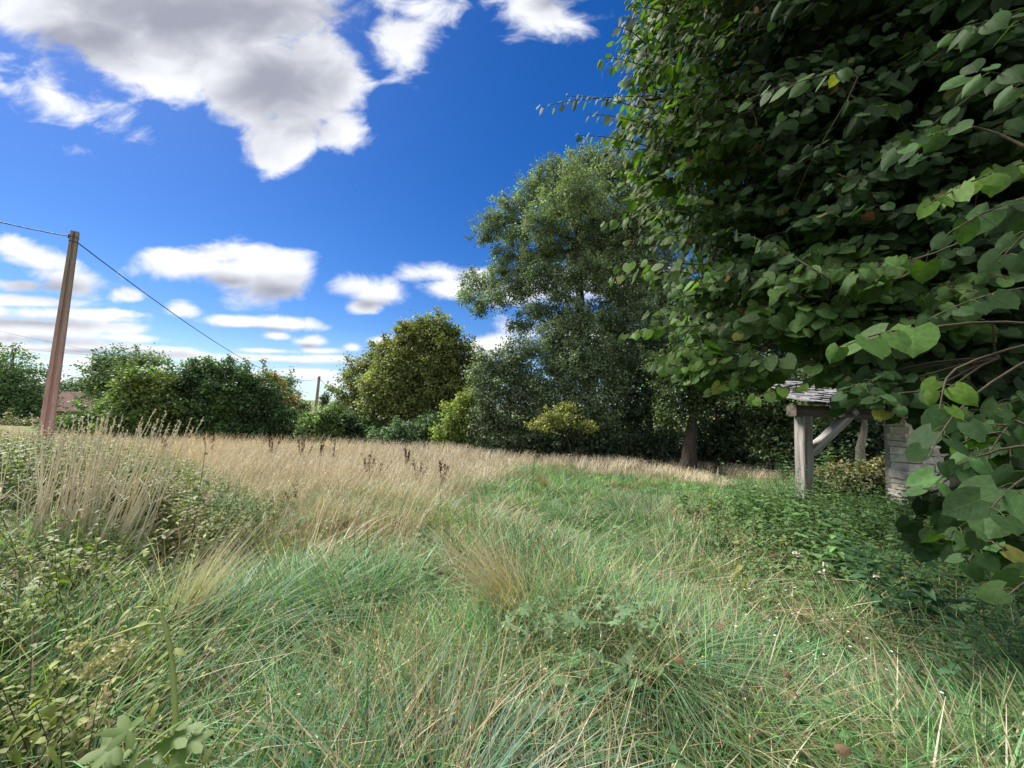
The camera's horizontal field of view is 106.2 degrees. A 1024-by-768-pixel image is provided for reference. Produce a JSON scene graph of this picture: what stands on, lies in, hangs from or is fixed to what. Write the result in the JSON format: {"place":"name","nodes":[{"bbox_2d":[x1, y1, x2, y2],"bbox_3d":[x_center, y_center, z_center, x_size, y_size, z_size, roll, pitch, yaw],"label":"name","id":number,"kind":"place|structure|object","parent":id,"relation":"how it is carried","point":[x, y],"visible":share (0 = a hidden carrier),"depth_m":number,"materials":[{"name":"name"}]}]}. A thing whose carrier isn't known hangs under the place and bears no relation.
{"place":"outdoors","nodes":[
{"label":"outdoors","id":0,"kind":"place"},
{"bbox_2d":[0,0,743,414],"label":"sky","id":1,"kind":"structure","parent":0,"point":[290,180],"materials":[{"name":"blue"}]},
{"bbox_2d":[432,570,468,585],"bbox_3d":[-0.489,1.625,3.216,0.317,0.084,0.298,2,-4,8],"label":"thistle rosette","id":2,"kind":"object","parent":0,"point":[448,578],"visible":0.16,"depth_m":3.18,"materials":[{"name":"green plant"}]},
{"bbox_2d":[0,398,1023,767],"bbox_3d":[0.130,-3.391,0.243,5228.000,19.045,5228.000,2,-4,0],"label":"ground","id":3,"kind":"structure","parent":0,"point":[312,404],"depth_m":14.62,"materials":[{"name":"plant"}]},
{"bbox_2d":[0,407,60,426],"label":"bush","id":4,"kind":"object","parent":3,"relation":"on","point":[25,422],"visible":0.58,"depth_m":39.26,"materials":[{"name":"green plant"}]},
{"bbox_2d":[0,342,70,422],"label":"broadleaf tree","id":5,"kind":"object","parent":3,"relation":"on","point":[24,399],"visible":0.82,"depth_m":45.25,"materials":[{"name":"green plant"}]},
{"bbox_2d":[0,441,78,524],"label":"dry stalk bunch","id":6,"kind":"object","parent":3,"relation":"on","point":[9,451],"visible":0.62,"depth_m":3.19,"materials":[{"name":"plant"}]},
{"bbox_2d":[37,230,79,443],"bbox_3d":[-12.489,-0.940,10.554,0.330,6.709,0.270,6,-5,-40],"label":"utility pole","id":7,"kind":"object","parent":3,"relation":"on","point":[50,399],"visible":0.91,"depth_m":10.54,"materials":[{"name":"wood"}]},
{"bbox_2d":[0,222,67,235],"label":"overhead cable","id":8,"kind":"object","parent":7,"relation":"attached to","point":[33,229],"visible":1,"depth_m":9.60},
{"bbox_2d":[79,243,317,380],"bbox_3d":[-20.759,-1.743,34.266,0.029,2.037,50.231,4,-4,-19],"label":"overhead cable","id":9,"kind":"object","parent":7,"relation":"attached to","point":[162,305],"visible":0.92,"depth_m":14.69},
{"bbox_2d":[35,375,101,393],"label":"broadleaf tree","id":10,"kind":"object","parent":3,"relation":"on","point":[67,387],"visible":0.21,"depth_m":73.86,"materials":[{"name":"green plant"}]},
{"bbox_2d":[30,395,113,438],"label":"bush","id":11,"kind":"object","parent":3,"relation":"on","point":[67,420],"visible":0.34,"depth_m":20.34,"materials":[{"name":"green plant"}]},
{"bbox_2d":[1,412,144,542],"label":"dry stalk bunch","id":12,"kind":"object","parent":3,"relation":"on","point":[49,480],"visible":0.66,"depth_m":3.00,"materials":[{"name":"plant"}]},
{"bbox_2d":[56,391,96,420],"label":"house","id":13,"kind":"structure","parent":3,"relation":"on","point":[68,396],"depth_m":51.35,"materials":[{"name":"tile"}]},
{"bbox_2d":[9,414,155,544],"bbox_3d":[-3.467,0.819,3.135,0.493,1.160,0.751,1,-4,21],"label":"dry stalk bunch","id":14,"kind":"object","parent":3,"relation":"on","point":[73,484],"visible":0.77,"depth_m":3.08,"materials":[{"name":"plant"}]},
{"bbox_2d":[31,415,193,539],"bbox_3d":[-3.316,0.845,3.258,0.685,1.181,0.908,1,-4,17],"label":"dry stalk bunch","id":15,"kind":"object","parent":3,"relation":"on","point":[96,479],"visible":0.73,"depth_m":3.15,"materials":[{"name":"plant"}]},
{"bbox_2d":[62,343,175,409],"bbox_3d":[-38.254,0.331,38.075,9.129,9.085,6.672,3,-4,-16],"label":"broadleaf tree","id":16,"kind":"object","parent":3,"relation":"on","point":[109,361],"visible":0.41,"depth_m":37.19,"materials":[{"name":"green plant"}]},
{"bbox_2d":[60,406,203,561],"bbox_3d":[-3.141,0.830,3.187,0.867,1.296,0.691,2,-4,0],"label":"dry stalk bunch","id":17,"kind":"object","parent":3,"relation":"on","point":[135,509],"visible":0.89,"depth_m":3.10,"materials":[{"name":"plant"}]},
{"bbox_2d":[59,609,213,767],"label":"hogweed plant","id":18,"kind":"object","parent":3,"relation":"on","point":[108,753],"visible":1,"depth_m":1.09,"materials":[{"name":"green plant"}]},
{"bbox_2d":[80,360,199,444],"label":"hazel bush","id":19,"kind":"object","parent":3,"relation":"on","point":[134,399],"visible":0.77,"depth_m":19.40,"materials":[{"name":"green plant"}]},
{"bbox_2d":[0,427,295,767],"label":"weeds","id":20,"kind":"object","parent":3,"relation":"on","point":[20,452],"visible":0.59,"depth_m":2.15,"materials":[{"name":"green plant"}]},
{"bbox_2d":[30,507,281,638],"bbox_3d":[-1.788,1.178,2.257,0.950,0.785,1.283,2,-4,0],"label":"grass tussock","id":21,"kind":"object","parent":3,"relation":"on","point":[199,577],"depth_m":2.32,"materials":[{"name":"green plant"}]},
{"bbox_2d":[192,545,222,569],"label":"dead stem","id":22,"kind":"object","parent":21,"relation":"on","point":[207,558],"visible":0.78,"depth_m":2.52,"materials":[{"name":"beige plant"}]},
{"bbox_2d":[160,431,173,452],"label":"dock plant","id":23,"kind":"object","parent":3,"relation":"on","point":[164,441],"visible":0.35,"depth_m":9.51,"materials":[{"name":"plant"}]},
{"bbox_2d":[152,356,227,440],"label":"bush","id":24,"kind":"object","parent":3,"relation":"on","point":[186,391],"visible":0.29,"depth_m":20.64,"materials":[{"name":"green plant"}]},
{"bbox_2d":[188,445,209,518],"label":"weed plant","id":25,"kind":"object","parent":3,"relation":"on","point":[206,481],"visible":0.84,"depth_m":4.21,"materials":[{"name":"green plant"}]},
{"bbox_2d":[203,432,215,457],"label":"dock plant","id":26,"kind":"object","parent":3,"relation":"on","point":[210,441],"visible":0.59,"depth_m":11.90,"materials":[{"name":"plant"}]},
{"bbox_2d":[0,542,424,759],"bbox_3d":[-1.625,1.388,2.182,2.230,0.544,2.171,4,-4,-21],"label":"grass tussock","id":27,"kind":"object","parent":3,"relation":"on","point":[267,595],"depth_m":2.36,"materials":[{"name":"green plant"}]},
{"bbox_2d":[173,353,255,442],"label":"bush","id":28,"kind":"object","parent":3,"relation":"on","point":[216,409],"visible":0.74,"depth_m":20.94,"materials":[{"name":"green plant"}]},
{"bbox_2d":[205,470,247,522],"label":"willowherb plant","id":29,"kind":"object","parent":3,"relation":"on","point":[220,495],"visible":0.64,"depth_m":4.50,"materials":[{"name":"green plant"}]},
{"bbox_2d":[221,372,303,444],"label":"bush","id":30,"kind":"object","parent":3,"relation":"on","point":[258,420],"visible":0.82,"depth_m":21.39,"materials":[{"name":"green plant"}]},
{"bbox_2d":[96,536,450,721],"bbox_3d":[-1.531,1.433,2.536,2.226,0.506,2.165,2,-4,0],"label":"grass tussock","id":31,"kind":"object","parent":3,"relation":"on","point":[291,578],"depth_m":2.48,"materials":[{"name":"green plant"}]},
{"bbox_2d":[268,437,281,455],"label":"dock plant","id":32,"kind":"object","parent":3,"relation":"on","point":[272,444],"visible":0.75,"depth_m":12.89,"materials":[{"name":"plant"}]},
{"bbox_2d":[241,358,311,433],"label":"chestnut tree","id":33,"kind":"object","parent":3,"relation":"on","point":[277,378],"visible":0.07,"depth_m":33.95,"materials":[{"name":"green plant"}]},
{"bbox_2d":[283,481,300,504],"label":"dock plant","id":34,"kind":"object","parent":3,"relation":"on","point":[294,492],"visible":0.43,"depth_m":5.86,"materials":[{"name":"plant"}]},
{"bbox_2d":[282,366,307,402],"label":"broadleaf tree","id":35,"kind":"object","parent":3,"relation":"on","point":[290,383],"visible":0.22,"depth_m":60.00,"materials":[{"name":"green plant"}]},
{"bbox_2d":[296,399,313,423],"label":"broadleaf tree","id":36,"kind":"object","parent":3,"relation":"on","point":[304,405],"visible":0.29,"depth_m":57.57,"materials":[{"name":"green plant"}]},
{"bbox_2d":[298,435,312,459],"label":"dock plant","id":37,"kind":"object","parent":3,"relation":"on","point":[301,450],"visible":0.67,"depth_m":12.37,"materials":[{"name":"plant"}]},
{"bbox_2d":[314,376,320,410],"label":"utility pole","id":38,"kind":"object","parent":3,"relation":"on","point":[317,392],"visible":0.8,"depth_m":57.82,"materials":[{"name":"wood"}]},
{"bbox_2d":[288,399,354,445],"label":"bush","id":39,"kind":"object","parent":3,"relation":"on","point":[317,423],"visible":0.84,"depth_m":26.41,"materials":[{"name":"green plant"}]},
{"bbox_2d":[319,439,325,455],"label":"dock plant","id":40,"kind":"object","parent":3,"relation":"on","point":[321,446],"visible":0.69,"depth_m":13.32,"materials":[{"name":"plant"}]},
{"bbox_2d":[318,391,331,410],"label":"sapling","id":41,"kind":"object","parent":3,"relation":"on","point":[324,398],"visible":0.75,"depth_m":44.65,"materials":[{"name":"green plant"}]},
{"bbox_2d":[315,340,379,419],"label":"broadleaf tree","id":42,"kind":"object","parent":3,"relation":"on","point":[348,374],"visible":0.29,"depth_m":32.47,"materials":[{"name":"green plant"}]},
{"bbox_2d":[329,399,384,445],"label":"bush","id":43,"kind":"object","parent":3,"relation":"on","point":[357,425],"visible":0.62,"depth_m":27.37,"materials":[{"name":"green plant"}]},
{"bbox_2d":[361,451,375,479],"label":"dock plant","id":44,"kind":"object","parent":3,"relation":"on","point":[370,455],"visible":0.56,"depth_m":9.07,"materials":[{"name":"plant"}]},
{"bbox_2d":[378,462,391,478],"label":"dock plant","id":45,"kind":"object","parent":3,"relation":"on","point":[382,469],"visible":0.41,"depth_m":9.48,"materials":[{"name":"plant"}]},
{"bbox_2d":[363,410,453,448],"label":"bush","id":46,"kind":"object","parent":3,"relation":"on","point":[406,431],"visible":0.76,"depth_m":24.37,"materials":[{"name":"green plant"}]},
{"bbox_2d":[404,445,413,463],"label":"dock plant","id":47,"kind":"object","parent":3,"relation":"on","point":[405,453],"visible":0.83,"depth_m":12.85,"materials":[{"name":"plant"}]},
{"bbox_2d":[343,305,491,430],"bbox_3d":[-6.646,-0.470,29.380,11.742,10.975,5.518,2,-4,0],"label":"broadleaf tree","id":48,"kind":"object","parent":3,"relation":"on","point":[405,379],"visible":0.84,"depth_m":28.14,"materials":[{"name":"green plant"}]},
{"bbox_2d":[411,459,427,482],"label":"dock plant","id":49,"kind":"object","parent":3,"relation":"on","point":[413,463],"visible":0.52,"depth_m":8.85,"materials":[{"name":"plant"}]},
{"bbox_2d":[439,458,453,487],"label":"dock plant","id":50,"kind":"object","parent":3,"relation":"on","point":[440,466],"visible":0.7,"depth_m":8.45,"materials":[{"name":"plant"}]},
{"bbox_2d":[421,385,487,449],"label":"bush","id":51,"kind":"object","parent":3,"relation":"on","point":[452,431],"visible":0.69,"depth_m":21.92,"materials":[{"name":"green plant"}]},
{"bbox_2d":[214,633,696,767],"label":"grass tussock","id":52,"kind":"object","parent":3,"relation":"on","point":[484,750],"depth_m":1.48,"materials":[{"name":"green plant"}]},
{"bbox_2d":[411,516,551,623],"bbox_3d":[-0.115,1.355,2.686,1.150,0.714,1.456,2,-4,0],"label":"grass tussock","id":53,"kind":"object","parent":3,"relation":"on","point":[498,581],"depth_m":2.69,"materials":[{"name":"plant"}]},
{"bbox_2d":[459,337,564,457],"bbox_3d":[0.157,0.893,21.494,6.251,7.025,3.763,2,-4,0],"label":"thicket bush","id":54,"kind":"object","parent":3,"relation":"on","point":[516,376],"visible":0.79,"depth_m":20.98,"materials":[{"name":"green plant"}]},
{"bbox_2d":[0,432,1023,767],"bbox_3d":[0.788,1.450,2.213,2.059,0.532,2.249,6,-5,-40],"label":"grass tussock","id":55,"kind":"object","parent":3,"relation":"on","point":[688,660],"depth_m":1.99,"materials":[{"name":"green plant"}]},
{"bbox_2d":[673,657,683,664],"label":"fallen leaf","id":56,"kind":"object","parent":55,"relation":"on","point":[678,660],"visible":0.93,"depth_m":1.86,"materials":[{"name":"brown plant"}]},
{"bbox_2d":[716,624,725,628],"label":"fallen leaf","id":57,"kind":"object","parent":55,"relation":"on","point":[719,625],"visible":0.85,"depth_m":2.20,"materials":[{"name":"beige plant"}]},
{"bbox_2d":[783,671,791,678],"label":"fallen leaf","id":58,"kind":"object","parent":55,"relation":"on","point":[786,674],"visible":1,"depth_m":1.66,"materials":[{"name":"brown plant"}]},
{"bbox_2d":[789,690,798,698],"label":"fallen leaf","id":59,"kind":"object","parent":55,"relation":"on","point":[792,693],"visible":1,"depth_m":1.58,"materials":[{"name":"beige plant"}]},
{"bbox_2d":[834,744,850,757],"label":"fallen leaf","id":60,"kind":"object","parent":55,"relation":"on","point":[845,751],"visible":1,"depth_m":1.27,"materials":[{"name":"brown plant"}]},
{"bbox_2d":[530,454,537,491],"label":"horseweed plant","id":61,"kind":"object","parent":3,"relation":"on","point":[533,473],"visible":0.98,"depth_m":8.08,"materials":[{"name":"green plant"}]},
{"bbox_2d":[533,464,556,490],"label":"grass tussock","id":62,"kind":"object","parent":3,"relation":"on","point":[544,482],"depth_m":9.04,"materials":[{"name":"green plant"}]},
{"bbox_2d":[523,400,598,461],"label":"shrub","id":63,"kind":"object","parent":3,"relation":"on","point":[564,418],"visible":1,"depth_m":18.22,"materials":[{"name":"green plant"}]},
{"bbox_2d":[452,137,689,452],"bbox_3d":[4.329,-5.765,24.434,14.811,21.108,10.682,5,-5,-37],"label":"oak tree","id":64,"kind":"object","parent":3,"relation":"on","point":[579,359],"visible":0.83,"depth_m":22.76,"materials":[{"name":"green plant"}]},
{"bbox_2d":[505,411,656,461],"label":"bush","id":65,"kind":"object","parent":3,"relation":"on","point":[592,444],"visible":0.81,"depth_m":19.84,"materials":[{"name":"green plant"}]},
{"bbox_2d":[501,584,680,691],"bbox_3d":[0.454,1.481,2.246,1.016,0.445,0.862,1,-4,18],"label":"mallow plant","id":66,"kind":"object","parent":3,"relation":"on","point":[622,612],"visible":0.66,"depth_m":2.18,"materials":[{"name":"green plant"}]},
{"bbox_2d":[196,475,1023,767],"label":"leaves","id":67,"kind":"object","parent":3,"relation":"on","point":[672,747],"visible":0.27,"depth_m":2.05,"materials":[{"name":"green plant"}]},
{"bbox_2d":[579,494,669,525],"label":"grass tussock","id":68,"kind":"object","parent":3,"relation":"on","point":[626,508],"depth_m":6.29,"materials":[{"name":"green plant"}]},
{"bbox_2d":[602,317,683,463],"bbox_3d":[7.752,0.352,20.969,5.662,8.618,4.087,2,-4,0],"label":"broadleaf tree","id":69,"kind":"object","parent":3,"relation":"on","point":[634,410],"visible":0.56,"depth_m":20.74,"materials":[{"name":"green plant"}]},
{"bbox_2d":[636,331,729,470],"bbox_3d":[8.312,0.847,17.959,4.968,7.001,3.327,2,-4,0],"label":"broadleaf tree","id":70,"kind":"object","parent":3,"relation":"on","point":[694,401],"visible":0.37,"depth_m":17.72,"materials":[{"name":"green plant"}]},
{"bbox_2d":[597,249,810,452],"bbox_3d":[22.307,-1.690,27.199,33.142,15.116,8.477,2,-4,0],"label":"broadleaf tree","id":71,"kind":"object","parent":3,"relation":"on","point":[782,353],"visible":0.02,"depth_m":26.46,"materials":[{"name":"green plant"}]},
{"bbox_2d":[641,390,787,468],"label":"bush","id":72,"kind":"object","parent":3,"relation":"on","point":[719,439],"visible":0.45,"depth_m":19.54,"materials":[{"name":"green plant"}]},
{"bbox_2d":[648,492,781,567],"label":"willowherb plant","id":73,"kind":"object","parent":3,"relation":"on","point":[696,528],"visible":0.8,"depth_m":4.17,"materials":[{"name":"green plant"}]},
{"bbox_2d":[592,293,875,461],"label":"woodland","id":74,"kind":"object","parent":3,"relation":"on","point":[698,415],"visible":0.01,"depth_m":29.63,"materials":[{"name":"green plant"}]},
{"bbox_2d":[732,528,748,614],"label":"withering plant","id":75,"kind":"object","parent":3,"relation":"on","point":[738,567],"visible":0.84,"depth_m":2.92,"materials":[{"name":"green plant"}]},
{"bbox_2d":[715,349,810,476],"bbox_3d":[10.936,1.263,16.052,5.100,5.741,3.301,1,-4,22],"label":"broadleaf tree","id":76,"kind":"object","parent":3,"relation":"on","point":[774,412],"visible":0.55,"depth_m":15.75,"materials":[{"name":"green plant"}]},
{"bbox_2d":[536,0,1023,604],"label":"linden tree","id":77,"kind":"object","parent":3,"relation":"on","point":[854,220],"visible":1,"depth_m":2.69,"materials":[{"name":"green plant"}]},
{"bbox_2d":[673,573,942,692],"bbox_3d":[1.625,1.531,2.269,0.738,0.533,1.205,6,-6,-45],"label":"white flowered plant","id":78,"kind":"object","parent":3,"relation":"on","point":[788,622],"visible":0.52,"depth_m":2.40,"materials":[{"name":"green plant"}]},
{"bbox_2d":[772,404,884,475],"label":"bush","id":79,"kind":"object","parent":3,"relation":"on","point":[849,440],"visible":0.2,"depth_m":14.56,"materials":[{"name":"green plant"}]},
{"bbox_2d":[792,551,867,652],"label":"dead stem","id":80,"kind":"object","parent":3,"relation":"on","point":[834,610],"visible":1,"depth_m":1.83,"materials":[{"name":"plant"}]},
{"bbox_2d":[785,358,877,465],"bbox_3d":[11.316,0.981,12.555,4.803,5.502,2.668,2,-4,0],"label":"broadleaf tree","id":81,"kind":"object","parent":3,"relation":"on","point":[861,441],"visible":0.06,"depth_m":12.38,"materials":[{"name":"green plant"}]},
{"bbox_2d":[782,454,885,499],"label":"bush","id":82,"kind":"object","parent":3,"relation":"on","point":[831,471],"visible":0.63,"depth_m":8.18,"materials":[{"name":"green plant"}]},
{"bbox_2d":[788,495,895,587],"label":"elder seedling","id":83,"kind":"object","parent":3,"relation":"on","point":[834,545],"visible":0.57,"depth_m":3.91,"materials":[{"name":"green plant"}]},
{"bbox_2d":[789,527,906,614],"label":"elder seedling","id":84,"kind":"object","parent":3,"relation":"on","point":[859,562],"visible":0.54,"depth_m":3.23,"materials":[{"name":"green plant"}]},
{"bbox_2d":[795,551,902,659],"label":"dead stem","id":85,"kind":"object","parent":3,"relation":"on","point":[823,572],"visible":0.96,"depth_m":1.94,"materials":[{"name":"plant"}]},
{"bbox_2d":[675,444,1023,767],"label":"ground cover","id":86,"kind":"object","parent":3,"relation":"on","point":[777,499],"visible":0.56,"depth_m":4.42,"materials":[{"name":"green plant"}]},
{"bbox_2d":[772,381,949,519],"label":"open shed","id":87,"kind":"structure","parent":3,"relation":"on","point":[899,468],"depth_m":6.91,"materials":[{"name":"grey wood"}]},
{"bbox_2d":[821,510,1013,632],"bbox_3d":[2.970,1.599,3.123,0.991,0.893,1.174,2,-4,0],"label":"elder seedling","id":88,"kind":"object","parent":3,"relation":"on","point":[929,590],"visible":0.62,"depth_m":2.85,"materials":[{"name":"green plant"}]},
{"bbox_2d":[849,551,998,662],"bbox_3d":[2.773,1.586,2.613,0.777,0.655,0.642,1,-4,17],"label":"elder seedling","id":89,"kind":"object","parent":3,"relation":"on","point":[927,599],"visible":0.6,"depth_m":2.58,"materials":[{"name":"green plant"}]},
{"bbox_2d":[901,621,1023,706],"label":"elder seedling","id":90,"kind":"object","parent":3,"relation":"on","point":[948,672],"visible":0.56,"depth_m":2.11,"materials":[{"name":"green plant"}]}
]}

